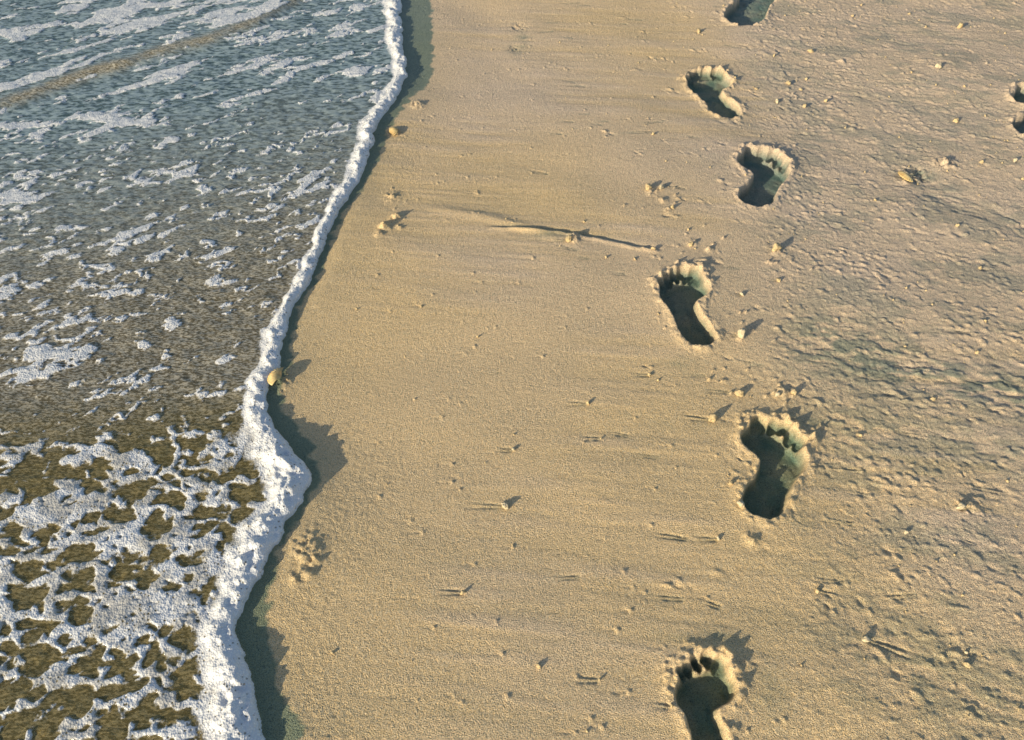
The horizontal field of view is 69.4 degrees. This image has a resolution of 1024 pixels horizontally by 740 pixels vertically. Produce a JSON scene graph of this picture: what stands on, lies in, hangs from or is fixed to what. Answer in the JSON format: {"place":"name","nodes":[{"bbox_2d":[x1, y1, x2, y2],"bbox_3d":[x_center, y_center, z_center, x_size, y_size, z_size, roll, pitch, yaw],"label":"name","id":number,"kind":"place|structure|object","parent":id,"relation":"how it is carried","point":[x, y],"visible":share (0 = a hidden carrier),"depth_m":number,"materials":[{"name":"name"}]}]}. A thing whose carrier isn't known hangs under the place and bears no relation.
{"place":"outdoors","nodes":[
{"label":"outdoors","id":0,"kind":"place"},
{"bbox_2d":[0,0,391,739],"bbox_3d":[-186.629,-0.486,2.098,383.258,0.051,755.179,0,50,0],"label":"sea water","id":1,"kind":"structure","parent":0,"point":[136,136],"depth_m":2.17,"materials":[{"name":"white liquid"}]},
{"bbox_2d":[183,0,407,739],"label":"sea foam","id":2,"kind":"object","parent":1,"relation":"on","point":[225,708],"visible":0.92,"depth_m":1.47,"materials":[{"name":"liquid"}]},
{"bbox_2d":[0,0,1023,739],"bbox_3d":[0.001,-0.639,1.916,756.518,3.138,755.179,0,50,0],"label":"beach sand","id":3,"kind":"structure","parent":0,"point":[618,568],"depth_m":1.65,"materials":[{"name":"beige sand"}]},
{"bbox_2d":[267,367,282,384],"bbox_3d":[-0.534,0.011,1.662,0.032,0.011,0.054,6,50,17],"label":"seashell","id":4,"kind":"object","parent":3,"relation":"on","point":[274,375],"visible":1,"depth_m":1.66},
{"bbox_2d":[389,126,397,135],"bbox_3d":[-0.373,-0.754,2.322,0.030,0.010,0.050,-24,53,-4],"label":"seashell","id":5,"kind":"object","parent":3,"relation":"on","point":[393,130],"visible":1,"depth_m":2.32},
{"bbox_2d":[501,502,508,508],"bbox_3d":[-0.014,0.271,1.473,0.016,0.018,0.014,0,50,0],"label":"pebble","id":6,"kind":"object","parent":3,"relation":"on","point":[504,505],"visible":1,"depth_m":1.47,"materials":[{"name":"beige stone"}]},
{"bbox_2d":[565,235,571,242],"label":"pebble","id":7,"kind":"object","parent":3,"relation":"on","point":[568,238],"visible":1,"depth_m":1.96,"materials":[{"name":"beige stone"}]},
{"bbox_2d":[645,183,651,189],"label":"pebble","id":8,"kind":"object","parent":3,"relation":"on","point":[648,186],"visible":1,"depth_m":2.11,"materials":[{"name":"beige stone"}]},
{"bbox_2d":[645,258,728,355],"bbox_3d":[0.435,-0.155,1.836,0.191,0.059,0.338,0,50,0],"label":"footprint","id":9,"kind":"object","parent":3,"relation":"on","point":[684,294],"visible":1,"depth_m":1.85},
{"bbox_2d":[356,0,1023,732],"bbox_3d":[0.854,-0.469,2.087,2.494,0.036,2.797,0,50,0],"label":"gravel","id":10,"kind":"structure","parent":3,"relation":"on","point":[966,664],"depth_m":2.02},
{"bbox_2d":[655,633,757,739],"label":"footprint","id":11,"kind":"object","parent":3,"relation":"on","point":[706,687],"visible":1,"depth_m":1.26},
{"bbox_2d":[708,413,716,421],"bbox_3d":[0.435,0.102,1.603,0.020,0.025,0.019,0,50,0],"label":"pebble","id":12,"kind":"object","parent":3,"relation":"on","point":[712,417],"visible":1,"depth_m":1.60,"materials":[{"name":"beige stone"}]},
{"bbox_2d":[676,65,751,123],"bbox_3d":[0.676,-0.925,2.489,0.224,0.049,0.374,0,50,0],"label":"footprint","id":13,"kind":"object","parent":3,"relation":"on","point":[709,91],"visible":0.96,"depth_m":2.51},
{"bbox_2d":[735,390,743,396],"bbox_3d":[0.507,0.053,1.651,0.019,0.021,0.014,0,50,0],"label":"pebble","id":14,"kind":"object","parent":3,"relation":"on","point":[740,393],"visible":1,"depth_m":1.65,"materials":[{"name":"beige stone"}]},
{"bbox_2d":[737,328,745,338],"bbox_3d":[0.542,-0.087,1.750,0.018,0.034,0.021,18,52,15],"label":"pebble","id":15,"kind":"object","parent":3,"relation":"on","point":[741,333],"visible":1,"depth_m":1.74,"materials":[{"name":"beige stone"}]},
{"bbox_2d":[717,0,782,25],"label":"footprint","id":16,"kind":"object","parent":3,"relation":"on","point":[745,12],"visible":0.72,"depth_m":2.90},
{"bbox_2d":[726,141,801,212],"bbox_3d":[0.736,-0.558,2.179,0.223,0.055,0.365,11,51,9],"label":"footprint","id":17,"kind":"object","parent":3,"relation":"on","point":[769,181],"visible":0.97,"depth_m":2.20},
{"bbox_2d":[725,405,823,532],"bbox_3d":[0.540,0.206,1.537,0.207,0.058,0.314,11,51,9],"label":"footprint","id":18,"kind":"object","parent":3,"relation":"on","point":[778,474],"visible":0.98,"depth_m":1.55},
{"bbox_2d":[736,500,744,506],"bbox_3d":[0.452,0.265,1.464,0.011,0.019,0.019,-24,54,-19],"label":"pebble","id":19,"kind":"object","parent":18,"relation":"on","point":[741,503],"visible":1,"depth_m":1.46,"materials":[{"name":"beige stone"}]},
{"bbox_2d":[772,243,782,251],"bbox_3d":[0.699,-0.322,1.948,0.030,0.029,0.018,0,50,0],"label":"pebble","id":20,"kind":"object","parent":3,"relation":"on","point":[776,246],"visible":1,"depth_m":1.94,"materials":[{"name":"beige stone"}]},
{"bbox_2d":[862,635,870,641],"bbox_3d":[0.624,0.474,1.302,0.015,0.014,0.012,21,53,17],"label":"pebble","id":21,"kind":"object","parent":3,"relation":"on","point":[865,638],"visible":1,"depth_m":1.30,"materials":[{"name":"beige stone"}]},
{"bbox_2d":[898,171,912,181],"bbox_3d":[1.151,-0.570,2.163,0.034,0.012,0.057,-7,49,-21],"label":"seashell","id":22,"kind":"object","parent":3,"relation":"on","point":[905,175],"visible":1,"depth_m":2.15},
{"bbox_2d":[935,63,941,67],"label":"pebble","id":23,"kind":"object","parent":3,"relation":"on","point":[938,65],"visible":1,"depth_m":2.56,"materials":[{"name":"beige stone"}]},
{"bbox_2d":[956,502,965,509],"bbox_3d":[0.889,0.271,1.463,0.014,0.022,0.016,29,56,22],"label":"pebble","id":24,"kind":"object","parent":3,"relation":"on","point":[961,506],"visible":1,"depth_m":1.46,"materials":[{"name":"beige stone"}]},
{"bbox_2d":[1000,80,1023,138],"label":"footprint","id":25,"kind":"object","parent":3,"relation":"on","point":[1012,93],"visible":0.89,"depth_m":2.40}
]}

